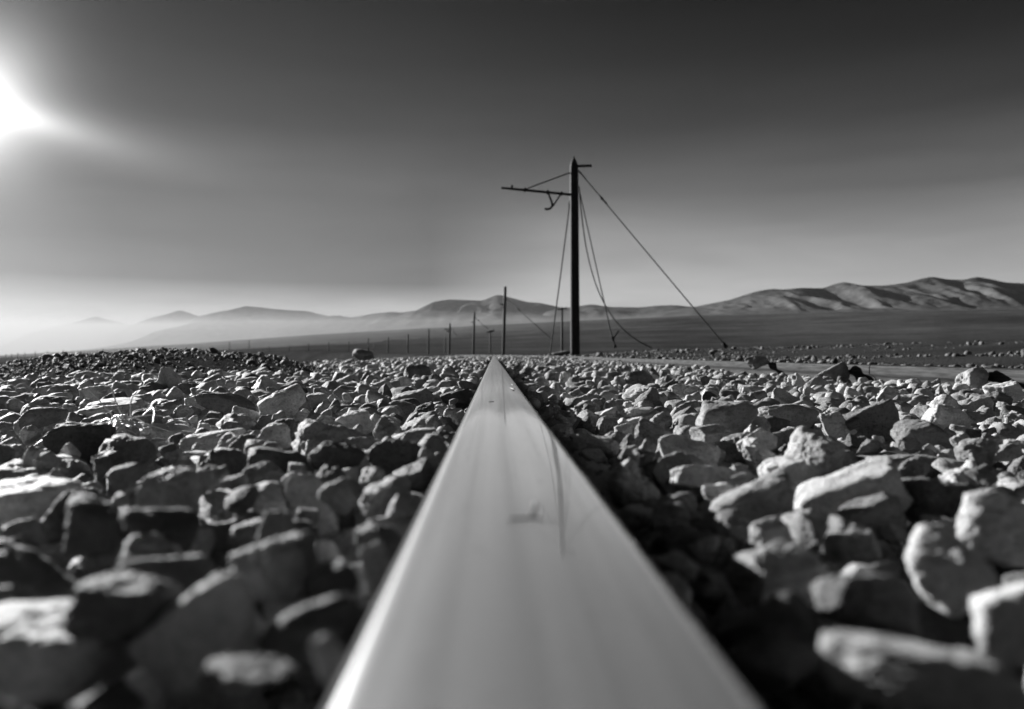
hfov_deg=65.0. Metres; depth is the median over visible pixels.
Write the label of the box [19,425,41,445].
ballast stone
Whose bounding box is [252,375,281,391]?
ballast stone
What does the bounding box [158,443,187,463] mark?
ballast stone
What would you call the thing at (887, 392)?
ballast stone
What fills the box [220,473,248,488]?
ballast stone
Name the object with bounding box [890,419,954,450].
ballast stone
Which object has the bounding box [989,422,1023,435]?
ballast stone
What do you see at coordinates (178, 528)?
ballast stone
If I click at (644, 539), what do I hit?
ballast stone
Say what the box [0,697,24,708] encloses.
ballast stone
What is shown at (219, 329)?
hills
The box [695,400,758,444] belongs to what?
ballast stone
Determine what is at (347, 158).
sky
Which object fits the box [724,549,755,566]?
ballast stone
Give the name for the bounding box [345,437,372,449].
ballast stone
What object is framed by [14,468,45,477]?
ballast stone
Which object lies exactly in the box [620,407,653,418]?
ballast stone
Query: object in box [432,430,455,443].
ballast stone
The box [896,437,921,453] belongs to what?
ballast stone
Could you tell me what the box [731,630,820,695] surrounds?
ballast stone
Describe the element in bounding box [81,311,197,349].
mountains
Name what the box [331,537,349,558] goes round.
ballast stone
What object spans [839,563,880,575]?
ballast stone
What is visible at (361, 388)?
ballast stone
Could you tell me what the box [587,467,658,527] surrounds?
ballast stone
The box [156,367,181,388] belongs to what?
ballast stone
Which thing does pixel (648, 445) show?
ballast stone
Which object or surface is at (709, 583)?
ballast stone
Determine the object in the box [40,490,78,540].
ballast stone
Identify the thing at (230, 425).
ballast stone
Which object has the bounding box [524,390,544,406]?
ballast stone
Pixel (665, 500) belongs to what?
ballast stone
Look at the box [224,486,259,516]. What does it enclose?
ballast stone
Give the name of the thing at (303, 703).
ballast stone
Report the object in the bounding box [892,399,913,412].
ballast stone
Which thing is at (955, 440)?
ballast stone
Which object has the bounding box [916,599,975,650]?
ballast stone
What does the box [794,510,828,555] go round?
ballast stone
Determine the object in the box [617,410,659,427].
ballast stone
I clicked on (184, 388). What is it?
ballast stone
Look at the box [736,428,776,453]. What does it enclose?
ballast stone
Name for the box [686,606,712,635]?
ballast stone
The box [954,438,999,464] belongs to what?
ballast stone
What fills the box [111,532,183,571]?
ballast stone
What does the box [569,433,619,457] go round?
ballast stone
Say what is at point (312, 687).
ballast stone
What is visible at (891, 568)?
ballast stone
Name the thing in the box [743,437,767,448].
ballast stone
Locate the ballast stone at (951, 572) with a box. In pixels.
[904,523,998,617]
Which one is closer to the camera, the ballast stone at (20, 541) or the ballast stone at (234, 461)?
the ballast stone at (20, 541)
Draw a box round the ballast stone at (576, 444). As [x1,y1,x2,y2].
[565,434,585,454]
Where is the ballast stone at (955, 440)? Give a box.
[949,432,969,446]
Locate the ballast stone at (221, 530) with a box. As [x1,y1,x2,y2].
[201,518,252,573]
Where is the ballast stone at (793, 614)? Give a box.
[708,591,823,650]
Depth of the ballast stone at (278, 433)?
0.71 m
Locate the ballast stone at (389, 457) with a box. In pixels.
[368,439,421,479]
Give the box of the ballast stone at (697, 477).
[670,465,750,489]
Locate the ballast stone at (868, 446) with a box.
[856,438,880,454]
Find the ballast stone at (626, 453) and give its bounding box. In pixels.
[608,447,638,469]
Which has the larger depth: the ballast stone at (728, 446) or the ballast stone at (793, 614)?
the ballast stone at (728, 446)
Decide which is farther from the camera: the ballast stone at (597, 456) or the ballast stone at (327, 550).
the ballast stone at (597, 456)
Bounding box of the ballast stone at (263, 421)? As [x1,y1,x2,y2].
[253,414,271,429]
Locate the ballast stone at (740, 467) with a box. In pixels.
[732,463,757,479]
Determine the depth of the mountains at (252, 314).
14615.17 m
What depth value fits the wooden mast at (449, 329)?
190.57 m
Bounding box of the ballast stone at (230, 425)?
[220,421,239,429]
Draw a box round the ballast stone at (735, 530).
[713,516,756,550]
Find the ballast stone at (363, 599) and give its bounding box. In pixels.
[350,563,374,610]
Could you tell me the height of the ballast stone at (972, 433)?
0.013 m
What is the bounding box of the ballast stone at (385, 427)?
[373,416,397,439]
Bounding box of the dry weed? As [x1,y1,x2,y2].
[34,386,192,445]
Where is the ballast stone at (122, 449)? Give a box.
[103,434,157,476]
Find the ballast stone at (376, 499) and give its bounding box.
[358,476,411,518]
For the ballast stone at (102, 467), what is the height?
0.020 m
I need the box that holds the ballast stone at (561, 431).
[555,425,567,436]
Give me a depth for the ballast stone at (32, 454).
0.59 m
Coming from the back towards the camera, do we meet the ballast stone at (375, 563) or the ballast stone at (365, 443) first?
the ballast stone at (365, 443)
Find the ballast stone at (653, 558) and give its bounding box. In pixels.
[648,554,664,573]
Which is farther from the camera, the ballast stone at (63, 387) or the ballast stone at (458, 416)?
the ballast stone at (63, 387)
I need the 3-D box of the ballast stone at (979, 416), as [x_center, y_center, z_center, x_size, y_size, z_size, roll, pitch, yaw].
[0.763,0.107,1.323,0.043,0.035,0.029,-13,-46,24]
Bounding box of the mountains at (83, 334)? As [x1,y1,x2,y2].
[0,317,130,354]
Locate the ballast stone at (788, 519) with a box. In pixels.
[781,509,829,556]
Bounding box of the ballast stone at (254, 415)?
[232,406,259,422]
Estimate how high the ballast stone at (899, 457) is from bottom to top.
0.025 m
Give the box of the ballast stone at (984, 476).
[964,464,997,488]
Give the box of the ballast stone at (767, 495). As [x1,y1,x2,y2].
[708,470,794,522]
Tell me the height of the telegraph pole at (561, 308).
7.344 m
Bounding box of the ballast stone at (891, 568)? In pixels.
[869,561,900,577]
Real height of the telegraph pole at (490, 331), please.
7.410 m
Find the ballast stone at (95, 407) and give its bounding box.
[77,397,145,416]
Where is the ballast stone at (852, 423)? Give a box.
[845,417,860,430]
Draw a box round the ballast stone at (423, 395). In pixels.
[395,388,434,404]
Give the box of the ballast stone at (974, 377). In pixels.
[955,366,988,388]
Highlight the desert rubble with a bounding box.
[534,340,1023,368]
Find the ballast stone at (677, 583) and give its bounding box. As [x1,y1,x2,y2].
[661,572,687,600]
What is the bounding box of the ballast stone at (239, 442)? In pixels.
[228,434,255,452]
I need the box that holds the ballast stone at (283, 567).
[229,531,321,602]
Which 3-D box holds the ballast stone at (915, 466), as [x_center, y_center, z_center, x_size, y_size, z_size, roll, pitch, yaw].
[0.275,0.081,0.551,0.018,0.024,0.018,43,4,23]
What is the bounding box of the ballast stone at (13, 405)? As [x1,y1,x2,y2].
[6,399,21,412]
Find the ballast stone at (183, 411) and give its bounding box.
[172,405,193,418]
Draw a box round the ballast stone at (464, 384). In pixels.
[457,380,477,390]
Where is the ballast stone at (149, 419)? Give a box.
[132,408,162,423]
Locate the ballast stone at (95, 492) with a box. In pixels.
[83,486,108,501]
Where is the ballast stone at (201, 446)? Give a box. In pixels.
[190,442,213,451]
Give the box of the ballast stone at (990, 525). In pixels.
[956,490,1023,566]
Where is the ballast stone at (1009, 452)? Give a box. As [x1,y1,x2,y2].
[988,443,1023,465]
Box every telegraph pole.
[486,329,493,352]
[557,307,566,350]
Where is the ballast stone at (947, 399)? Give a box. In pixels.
[928,394,962,409]
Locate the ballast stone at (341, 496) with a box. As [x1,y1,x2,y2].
[318,478,364,513]
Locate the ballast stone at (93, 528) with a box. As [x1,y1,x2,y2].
[62,493,124,557]
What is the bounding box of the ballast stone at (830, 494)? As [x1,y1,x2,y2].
[790,455,912,515]
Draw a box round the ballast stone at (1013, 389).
[982,381,1023,402]
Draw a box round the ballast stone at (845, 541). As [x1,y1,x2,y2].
[821,515,881,563]
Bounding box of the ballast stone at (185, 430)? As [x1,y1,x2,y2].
[117,422,196,440]
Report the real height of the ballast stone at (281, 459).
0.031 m
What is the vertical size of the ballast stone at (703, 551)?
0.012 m
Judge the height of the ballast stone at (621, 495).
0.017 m
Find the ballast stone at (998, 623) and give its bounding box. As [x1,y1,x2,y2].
[970,582,1023,669]
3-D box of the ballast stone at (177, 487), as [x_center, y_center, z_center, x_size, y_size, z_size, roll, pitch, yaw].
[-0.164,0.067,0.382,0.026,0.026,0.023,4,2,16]
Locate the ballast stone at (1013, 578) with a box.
[1003,572,1023,585]
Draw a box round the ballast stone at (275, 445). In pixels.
[263,441,283,449]
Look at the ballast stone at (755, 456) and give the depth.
0.61 m
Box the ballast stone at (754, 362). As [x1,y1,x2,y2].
[745,356,768,369]
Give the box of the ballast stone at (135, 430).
[118,426,139,436]
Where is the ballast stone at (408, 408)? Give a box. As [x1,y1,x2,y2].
[387,400,416,417]
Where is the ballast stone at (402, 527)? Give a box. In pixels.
[366,517,410,544]
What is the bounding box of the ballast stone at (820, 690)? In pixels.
[802,618,858,708]
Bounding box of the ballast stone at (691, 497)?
[674,492,696,510]
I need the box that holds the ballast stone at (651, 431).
[634,417,664,444]
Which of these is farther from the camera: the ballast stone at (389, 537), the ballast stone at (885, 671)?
the ballast stone at (389, 537)
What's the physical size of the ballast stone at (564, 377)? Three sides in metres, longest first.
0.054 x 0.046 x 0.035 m
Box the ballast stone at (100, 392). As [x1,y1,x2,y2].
[79,385,113,400]
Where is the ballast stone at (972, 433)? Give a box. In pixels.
[966,428,981,438]
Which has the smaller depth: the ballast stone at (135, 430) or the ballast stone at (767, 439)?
the ballast stone at (767, 439)
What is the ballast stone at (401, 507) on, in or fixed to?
on the ballast stone
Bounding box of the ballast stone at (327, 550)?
[316,540,341,562]
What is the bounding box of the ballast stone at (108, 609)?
[62,572,183,645]
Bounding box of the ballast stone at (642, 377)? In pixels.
[625,370,652,384]
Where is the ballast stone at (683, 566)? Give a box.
[655,550,698,581]
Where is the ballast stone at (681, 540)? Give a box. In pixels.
[648,529,735,567]
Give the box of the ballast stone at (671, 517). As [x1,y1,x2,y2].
[649,502,689,532]
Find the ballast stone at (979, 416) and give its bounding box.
[962,409,988,421]
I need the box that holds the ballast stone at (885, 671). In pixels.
[818,630,1023,708]
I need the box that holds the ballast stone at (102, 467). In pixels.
[93,455,111,481]
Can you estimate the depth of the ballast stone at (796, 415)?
0.98 m
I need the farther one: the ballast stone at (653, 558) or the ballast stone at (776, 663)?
the ballast stone at (653, 558)
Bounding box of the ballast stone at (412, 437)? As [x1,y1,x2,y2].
[401,431,421,443]
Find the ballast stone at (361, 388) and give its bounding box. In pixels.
[355,383,378,394]
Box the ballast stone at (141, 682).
[37,667,170,708]
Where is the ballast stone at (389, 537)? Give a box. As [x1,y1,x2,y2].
[354,522,403,562]
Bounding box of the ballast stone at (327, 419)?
[316,415,344,425]
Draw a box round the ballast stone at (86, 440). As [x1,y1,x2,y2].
[41,421,115,465]
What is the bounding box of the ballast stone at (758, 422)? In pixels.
[744,416,770,431]
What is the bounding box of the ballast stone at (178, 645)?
[128,572,257,693]
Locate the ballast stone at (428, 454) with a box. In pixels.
[416,448,437,468]
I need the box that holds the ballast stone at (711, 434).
[689,424,724,445]
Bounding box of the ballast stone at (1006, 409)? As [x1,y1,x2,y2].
[1000,405,1023,414]
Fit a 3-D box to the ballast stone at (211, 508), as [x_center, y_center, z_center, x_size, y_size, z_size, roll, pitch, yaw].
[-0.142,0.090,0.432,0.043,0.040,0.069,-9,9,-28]
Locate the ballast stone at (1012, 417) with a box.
[1003,410,1023,424]
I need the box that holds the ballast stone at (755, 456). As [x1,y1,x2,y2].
[741,445,776,471]
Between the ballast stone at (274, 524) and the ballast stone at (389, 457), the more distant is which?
the ballast stone at (389, 457)
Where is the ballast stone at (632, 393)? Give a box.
[622,384,650,401]
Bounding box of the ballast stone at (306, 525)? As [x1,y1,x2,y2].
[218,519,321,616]
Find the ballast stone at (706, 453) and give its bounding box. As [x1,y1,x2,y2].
[658,434,720,465]
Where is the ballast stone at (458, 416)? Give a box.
[452,410,464,424]
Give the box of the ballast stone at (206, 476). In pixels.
[198,469,213,495]
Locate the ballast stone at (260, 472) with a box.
[242,461,284,485]
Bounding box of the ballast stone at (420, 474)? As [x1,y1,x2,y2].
[393,458,435,491]
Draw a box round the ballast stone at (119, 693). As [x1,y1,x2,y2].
[63,677,147,708]
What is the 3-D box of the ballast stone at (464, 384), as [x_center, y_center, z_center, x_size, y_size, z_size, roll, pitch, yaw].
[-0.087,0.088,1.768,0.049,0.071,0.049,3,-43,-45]
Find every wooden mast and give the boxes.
[407,334,408,352]
[427,329,429,353]
[444,323,457,353]
[471,312,487,354]
[500,286,550,354]
[501,155,727,354]
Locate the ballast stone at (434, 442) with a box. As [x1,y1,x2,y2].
[418,434,447,495]
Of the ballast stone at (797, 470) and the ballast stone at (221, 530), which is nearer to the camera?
the ballast stone at (221, 530)
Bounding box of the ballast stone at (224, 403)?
[194,393,256,414]
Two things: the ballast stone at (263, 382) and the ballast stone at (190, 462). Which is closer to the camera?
the ballast stone at (190, 462)
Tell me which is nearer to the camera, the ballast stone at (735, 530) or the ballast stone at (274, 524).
the ballast stone at (274, 524)
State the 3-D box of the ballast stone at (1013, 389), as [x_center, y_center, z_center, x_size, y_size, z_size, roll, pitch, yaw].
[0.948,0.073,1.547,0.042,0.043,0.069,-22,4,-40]
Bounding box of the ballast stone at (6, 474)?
[0,469,18,480]
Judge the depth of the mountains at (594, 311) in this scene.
11588.76 m
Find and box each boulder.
[352,349,374,360]
[552,351,570,354]
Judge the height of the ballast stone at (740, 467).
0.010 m
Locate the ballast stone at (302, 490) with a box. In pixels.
[285,472,339,538]
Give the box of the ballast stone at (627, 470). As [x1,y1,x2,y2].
[610,458,646,497]
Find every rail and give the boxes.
[324,355,762,708]
[522,355,875,383]
[870,365,1023,389]
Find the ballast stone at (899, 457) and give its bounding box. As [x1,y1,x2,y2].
[850,451,965,478]
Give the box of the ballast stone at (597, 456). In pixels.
[581,449,607,464]
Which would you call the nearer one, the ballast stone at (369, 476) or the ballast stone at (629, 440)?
the ballast stone at (369, 476)
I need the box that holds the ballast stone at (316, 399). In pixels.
[306,392,330,408]
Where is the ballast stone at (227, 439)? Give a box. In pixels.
[215,432,238,448]
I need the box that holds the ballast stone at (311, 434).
[291,419,381,455]
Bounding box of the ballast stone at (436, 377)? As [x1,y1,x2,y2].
[429,374,442,380]
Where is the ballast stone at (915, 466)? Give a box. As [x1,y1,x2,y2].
[898,456,929,477]
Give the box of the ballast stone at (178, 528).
[119,508,200,553]
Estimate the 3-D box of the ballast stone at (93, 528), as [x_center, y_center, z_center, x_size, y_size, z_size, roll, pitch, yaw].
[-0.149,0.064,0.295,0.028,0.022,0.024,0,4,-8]
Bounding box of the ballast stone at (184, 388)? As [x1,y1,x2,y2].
[178,383,198,394]
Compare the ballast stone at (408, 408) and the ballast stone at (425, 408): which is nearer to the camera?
the ballast stone at (425, 408)
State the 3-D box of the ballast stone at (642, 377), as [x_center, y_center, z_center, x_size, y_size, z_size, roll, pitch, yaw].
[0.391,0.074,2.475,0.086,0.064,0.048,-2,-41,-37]
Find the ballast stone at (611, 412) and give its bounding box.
[600,407,616,417]
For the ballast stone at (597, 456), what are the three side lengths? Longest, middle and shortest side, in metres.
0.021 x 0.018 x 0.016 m
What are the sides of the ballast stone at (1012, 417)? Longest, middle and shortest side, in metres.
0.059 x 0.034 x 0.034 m
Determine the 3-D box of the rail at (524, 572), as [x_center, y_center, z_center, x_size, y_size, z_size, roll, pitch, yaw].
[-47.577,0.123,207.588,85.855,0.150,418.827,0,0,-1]
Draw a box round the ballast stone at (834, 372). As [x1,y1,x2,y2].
[815,362,849,381]
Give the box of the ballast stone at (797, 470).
[757,456,810,484]
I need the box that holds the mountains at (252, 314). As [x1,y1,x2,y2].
[187,306,326,323]
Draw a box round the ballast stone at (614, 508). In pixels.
[608,503,634,535]
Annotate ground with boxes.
[0,310,1023,708]
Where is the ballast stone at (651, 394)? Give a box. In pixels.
[634,387,663,406]
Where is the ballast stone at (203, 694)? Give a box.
[167,679,271,708]
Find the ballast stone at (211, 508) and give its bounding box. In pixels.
[198,481,286,523]
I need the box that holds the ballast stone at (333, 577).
[306,559,359,599]
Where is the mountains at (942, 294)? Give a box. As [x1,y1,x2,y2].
[603,277,1023,319]
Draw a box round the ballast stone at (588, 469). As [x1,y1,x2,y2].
[581,461,610,476]
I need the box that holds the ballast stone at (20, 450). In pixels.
[9,444,26,458]
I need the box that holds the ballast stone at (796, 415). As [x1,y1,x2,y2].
[758,404,818,427]
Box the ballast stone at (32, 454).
[22,445,43,467]
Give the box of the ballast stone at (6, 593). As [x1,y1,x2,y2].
[0,585,16,603]
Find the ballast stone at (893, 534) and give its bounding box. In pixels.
[877,524,907,544]
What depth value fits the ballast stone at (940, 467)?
0.61 m
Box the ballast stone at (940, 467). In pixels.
[931,459,963,477]
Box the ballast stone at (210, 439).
[179,428,245,451]
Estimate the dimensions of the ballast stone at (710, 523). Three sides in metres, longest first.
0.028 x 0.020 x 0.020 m
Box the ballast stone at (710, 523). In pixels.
[697,509,744,533]
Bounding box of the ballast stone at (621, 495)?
[609,479,638,508]
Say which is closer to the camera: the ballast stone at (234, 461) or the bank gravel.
the ballast stone at (234, 461)
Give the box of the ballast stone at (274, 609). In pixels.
[262,589,316,624]
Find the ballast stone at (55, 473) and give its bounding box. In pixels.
[48,468,71,479]
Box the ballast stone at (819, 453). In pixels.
[784,426,844,477]
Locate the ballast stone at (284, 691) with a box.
[266,676,298,708]
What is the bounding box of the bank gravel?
[0,347,321,379]
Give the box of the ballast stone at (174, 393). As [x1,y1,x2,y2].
[162,386,183,401]
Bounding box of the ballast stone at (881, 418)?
[822,398,899,450]
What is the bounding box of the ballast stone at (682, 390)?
[671,384,697,397]
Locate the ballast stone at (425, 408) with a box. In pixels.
[414,401,434,412]
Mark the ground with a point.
(940, 330)
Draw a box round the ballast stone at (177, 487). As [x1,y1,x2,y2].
[136,466,202,509]
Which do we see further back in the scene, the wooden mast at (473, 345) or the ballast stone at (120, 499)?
the wooden mast at (473, 345)
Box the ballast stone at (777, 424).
[763,415,789,432]
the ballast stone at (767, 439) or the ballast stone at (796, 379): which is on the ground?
the ballast stone at (796, 379)
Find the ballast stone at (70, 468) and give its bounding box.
[57,458,94,480]
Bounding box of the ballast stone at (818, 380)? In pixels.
[803,376,828,386]
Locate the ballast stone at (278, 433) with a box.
[257,422,291,448]
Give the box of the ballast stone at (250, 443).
[244,439,270,455]
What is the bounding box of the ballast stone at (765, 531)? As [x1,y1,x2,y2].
[749,516,793,548]
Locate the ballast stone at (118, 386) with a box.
[112,381,133,397]
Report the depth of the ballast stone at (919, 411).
1.21 m
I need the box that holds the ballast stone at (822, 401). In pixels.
[813,397,845,406]
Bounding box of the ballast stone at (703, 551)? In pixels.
[688,535,719,564]
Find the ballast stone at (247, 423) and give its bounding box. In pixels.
[215,413,255,430]
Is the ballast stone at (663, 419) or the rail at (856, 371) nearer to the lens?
the ballast stone at (663, 419)
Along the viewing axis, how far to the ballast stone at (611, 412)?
1.01 m
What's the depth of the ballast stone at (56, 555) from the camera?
0.38 m
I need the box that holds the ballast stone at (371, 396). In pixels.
[365,390,389,402]
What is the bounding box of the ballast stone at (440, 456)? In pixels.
[434,451,446,469]
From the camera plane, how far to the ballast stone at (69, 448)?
0.67 m
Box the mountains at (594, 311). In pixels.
[543,304,689,318]
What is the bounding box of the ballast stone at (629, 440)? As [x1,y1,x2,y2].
[619,434,635,447]
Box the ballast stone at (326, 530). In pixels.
[317,517,334,540]
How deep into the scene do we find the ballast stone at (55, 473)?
0.54 m
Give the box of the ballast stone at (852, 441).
[845,433,861,448]
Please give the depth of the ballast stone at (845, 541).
0.34 m
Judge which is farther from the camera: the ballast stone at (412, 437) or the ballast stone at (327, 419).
the ballast stone at (327, 419)
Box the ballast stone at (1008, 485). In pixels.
[994,477,1023,496]
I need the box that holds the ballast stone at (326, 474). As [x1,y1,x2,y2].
[316,464,346,484]
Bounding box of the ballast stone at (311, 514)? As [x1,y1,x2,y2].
[296,508,319,525]
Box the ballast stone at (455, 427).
[437,414,458,431]
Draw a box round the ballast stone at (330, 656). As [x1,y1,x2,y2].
[310,633,347,689]
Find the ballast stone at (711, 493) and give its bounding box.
[701,482,740,505]
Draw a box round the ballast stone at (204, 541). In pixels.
[184,526,214,556]
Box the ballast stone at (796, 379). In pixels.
[787,373,806,386]
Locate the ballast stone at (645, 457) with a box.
[633,448,655,467]
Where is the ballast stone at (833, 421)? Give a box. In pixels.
[819,409,856,439]
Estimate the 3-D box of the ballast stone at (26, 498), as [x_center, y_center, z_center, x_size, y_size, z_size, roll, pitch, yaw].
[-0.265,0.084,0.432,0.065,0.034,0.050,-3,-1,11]
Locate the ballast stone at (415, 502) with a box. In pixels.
[353,492,424,545]
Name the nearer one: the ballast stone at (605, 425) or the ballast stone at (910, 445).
the ballast stone at (910, 445)
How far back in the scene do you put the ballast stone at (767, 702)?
0.32 m
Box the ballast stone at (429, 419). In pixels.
[391,411,442,436]
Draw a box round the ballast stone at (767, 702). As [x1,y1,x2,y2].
[753,694,779,708]
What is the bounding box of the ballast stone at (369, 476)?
[359,467,384,487]
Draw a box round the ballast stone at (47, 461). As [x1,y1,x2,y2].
[33,451,61,471]
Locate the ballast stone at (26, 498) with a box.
[0,475,84,538]
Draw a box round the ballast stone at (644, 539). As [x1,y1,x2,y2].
[635,527,660,556]
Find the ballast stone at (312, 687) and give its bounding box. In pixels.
[293,669,324,702]
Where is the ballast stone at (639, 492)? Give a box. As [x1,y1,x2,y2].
[614,479,646,503]
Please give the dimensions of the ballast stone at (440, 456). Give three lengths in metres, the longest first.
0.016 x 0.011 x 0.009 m
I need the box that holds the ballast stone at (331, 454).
[308,441,365,470]
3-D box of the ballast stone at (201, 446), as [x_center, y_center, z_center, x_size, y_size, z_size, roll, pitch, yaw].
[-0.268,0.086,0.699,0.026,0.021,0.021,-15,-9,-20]
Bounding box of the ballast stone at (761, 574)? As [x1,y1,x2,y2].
[725,539,829,608]
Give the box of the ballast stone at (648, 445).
[639,439,656,461]
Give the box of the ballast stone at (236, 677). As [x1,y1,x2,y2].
[205,655,297,699]
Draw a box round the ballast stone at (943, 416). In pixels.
[921,404,971,429]
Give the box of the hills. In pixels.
[31,311,619,353]
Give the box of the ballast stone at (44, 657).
[0,599,139,705]
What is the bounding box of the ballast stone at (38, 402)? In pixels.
[20,398,59,414]
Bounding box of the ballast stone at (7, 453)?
[0,444,15,462]
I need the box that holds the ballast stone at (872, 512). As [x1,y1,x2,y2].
[837,492,908,540]
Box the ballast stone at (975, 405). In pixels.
[962,397,993,410]
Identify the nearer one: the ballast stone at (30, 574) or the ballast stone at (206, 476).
the ballast stone at (30, 574)
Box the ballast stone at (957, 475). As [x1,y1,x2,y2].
[939,467,977,485]
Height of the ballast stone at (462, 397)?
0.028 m
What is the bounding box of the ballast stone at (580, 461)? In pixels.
[569,453,586,467]
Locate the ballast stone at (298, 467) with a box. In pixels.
[288,462,306,473]
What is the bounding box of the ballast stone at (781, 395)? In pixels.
[771,387,796,403]
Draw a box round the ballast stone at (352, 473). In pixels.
[343,466,359,480]
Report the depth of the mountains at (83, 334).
16544.97 m
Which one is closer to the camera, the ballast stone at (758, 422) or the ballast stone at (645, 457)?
the ballast stone at (645, 457)
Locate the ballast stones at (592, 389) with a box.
[0,355,1023,688]
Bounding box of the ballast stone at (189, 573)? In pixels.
[112,554,213,595]
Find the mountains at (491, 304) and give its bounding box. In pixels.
[416,295,560,314]
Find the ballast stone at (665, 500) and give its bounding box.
[655,493,700,523]
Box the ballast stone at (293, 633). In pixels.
[258,594,370,674]
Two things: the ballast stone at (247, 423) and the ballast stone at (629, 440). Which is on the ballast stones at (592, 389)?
the ballast stone at (629, 440)
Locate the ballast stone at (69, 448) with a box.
[60,442,80,458]
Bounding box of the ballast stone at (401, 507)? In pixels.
[385,494,414,519]
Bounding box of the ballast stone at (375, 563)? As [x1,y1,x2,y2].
[360,541,390,600]
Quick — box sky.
[0,0,1023,345]
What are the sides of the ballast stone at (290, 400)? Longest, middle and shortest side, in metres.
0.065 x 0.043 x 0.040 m
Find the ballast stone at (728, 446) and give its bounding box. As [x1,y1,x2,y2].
[718,432,785,464]
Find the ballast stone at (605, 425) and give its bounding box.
[595,416,618,435]
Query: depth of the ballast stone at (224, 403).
1.11 m
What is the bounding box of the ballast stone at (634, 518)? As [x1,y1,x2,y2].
[615,504,652,532]
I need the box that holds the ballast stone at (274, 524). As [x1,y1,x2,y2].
[254,510,297,543]
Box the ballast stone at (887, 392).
[876,386,900,401]
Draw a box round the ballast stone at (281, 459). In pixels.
[247,446,314,486]
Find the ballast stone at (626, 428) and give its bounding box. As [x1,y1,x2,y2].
[614,423,632,434]
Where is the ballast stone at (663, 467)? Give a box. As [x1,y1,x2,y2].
[651,451,694,495]
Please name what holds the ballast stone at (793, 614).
on the ballast stones at (592, 389)
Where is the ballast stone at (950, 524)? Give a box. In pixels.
[920,515,956,533]
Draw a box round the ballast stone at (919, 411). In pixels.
[912,405,929,418]
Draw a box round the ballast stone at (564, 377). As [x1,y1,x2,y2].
[559,371,570,382]
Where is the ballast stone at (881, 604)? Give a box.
[810,574,921,640]
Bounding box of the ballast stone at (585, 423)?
[575,416,593,434]
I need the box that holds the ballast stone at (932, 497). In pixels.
[901,477,980,527]
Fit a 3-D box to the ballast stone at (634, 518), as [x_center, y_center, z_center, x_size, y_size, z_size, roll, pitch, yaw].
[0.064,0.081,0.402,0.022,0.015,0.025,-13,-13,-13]
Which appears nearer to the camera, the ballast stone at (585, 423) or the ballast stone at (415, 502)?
the ballast stone at (415, 502)
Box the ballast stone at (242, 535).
[227,518,261,550]
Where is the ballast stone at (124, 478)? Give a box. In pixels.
[106,463,144,492]
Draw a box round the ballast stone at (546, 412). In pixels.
[537,404,553,420]
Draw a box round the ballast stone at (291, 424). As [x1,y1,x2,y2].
[275,418,297,440]
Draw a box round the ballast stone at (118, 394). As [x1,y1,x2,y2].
[101,391,127,399]
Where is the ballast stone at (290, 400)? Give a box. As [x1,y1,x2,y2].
[257,383,305,417]
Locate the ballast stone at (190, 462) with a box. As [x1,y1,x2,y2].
[170,447,242,469]
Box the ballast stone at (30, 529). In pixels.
[1,517,45,544]
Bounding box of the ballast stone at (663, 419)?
[651,411,671,429]
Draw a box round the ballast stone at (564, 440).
[555,435,580,455]
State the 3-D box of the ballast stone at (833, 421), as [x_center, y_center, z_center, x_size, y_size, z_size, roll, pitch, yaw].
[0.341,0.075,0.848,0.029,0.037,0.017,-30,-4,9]
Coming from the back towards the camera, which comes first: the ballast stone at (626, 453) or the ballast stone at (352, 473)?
the ballast stone at (626, 453)
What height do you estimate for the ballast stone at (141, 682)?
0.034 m
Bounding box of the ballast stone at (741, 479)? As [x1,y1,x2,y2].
[728,472,752,485]
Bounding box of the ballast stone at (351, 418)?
[335,410,373,434]
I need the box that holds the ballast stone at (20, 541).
[10,537,39,552]
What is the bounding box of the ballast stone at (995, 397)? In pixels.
[971,392,1012,410]
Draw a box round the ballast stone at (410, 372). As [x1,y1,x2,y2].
[404,364,430,378]
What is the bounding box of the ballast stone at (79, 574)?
[70,566,90,583]
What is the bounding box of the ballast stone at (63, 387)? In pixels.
[47,384,79,398]
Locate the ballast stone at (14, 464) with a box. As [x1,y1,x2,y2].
[0,459,29,470]
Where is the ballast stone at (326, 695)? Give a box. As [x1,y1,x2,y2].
[295,687,332,700]
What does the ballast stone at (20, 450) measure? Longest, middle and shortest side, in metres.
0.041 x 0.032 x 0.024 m
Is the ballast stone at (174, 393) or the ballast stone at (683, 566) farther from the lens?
the ballast stone at (174, 393)
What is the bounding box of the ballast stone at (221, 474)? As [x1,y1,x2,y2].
[193,465,229,511]
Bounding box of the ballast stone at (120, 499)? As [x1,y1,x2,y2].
[111,492,131,507]
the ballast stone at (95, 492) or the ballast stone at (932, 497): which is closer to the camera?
the ballast stone at (932, 497)
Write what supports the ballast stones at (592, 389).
on the ground
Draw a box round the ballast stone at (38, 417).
[18,407,68,429]
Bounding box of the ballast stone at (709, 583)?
[688,565,732,603]
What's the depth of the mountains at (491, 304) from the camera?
12461.33 m
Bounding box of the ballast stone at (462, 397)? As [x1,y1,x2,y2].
[440,390,469,407]
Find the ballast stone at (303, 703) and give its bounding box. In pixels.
[279,697,327,708]
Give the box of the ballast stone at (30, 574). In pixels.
[0,540,78,600]
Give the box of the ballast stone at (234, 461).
[199,448,247,475]
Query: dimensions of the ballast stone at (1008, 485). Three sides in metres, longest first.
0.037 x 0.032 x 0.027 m
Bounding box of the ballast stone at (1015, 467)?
[1005,456,1023,479]
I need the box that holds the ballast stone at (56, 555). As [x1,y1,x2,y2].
[39,542,69,568]
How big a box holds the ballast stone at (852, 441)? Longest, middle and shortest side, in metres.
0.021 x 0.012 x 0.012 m

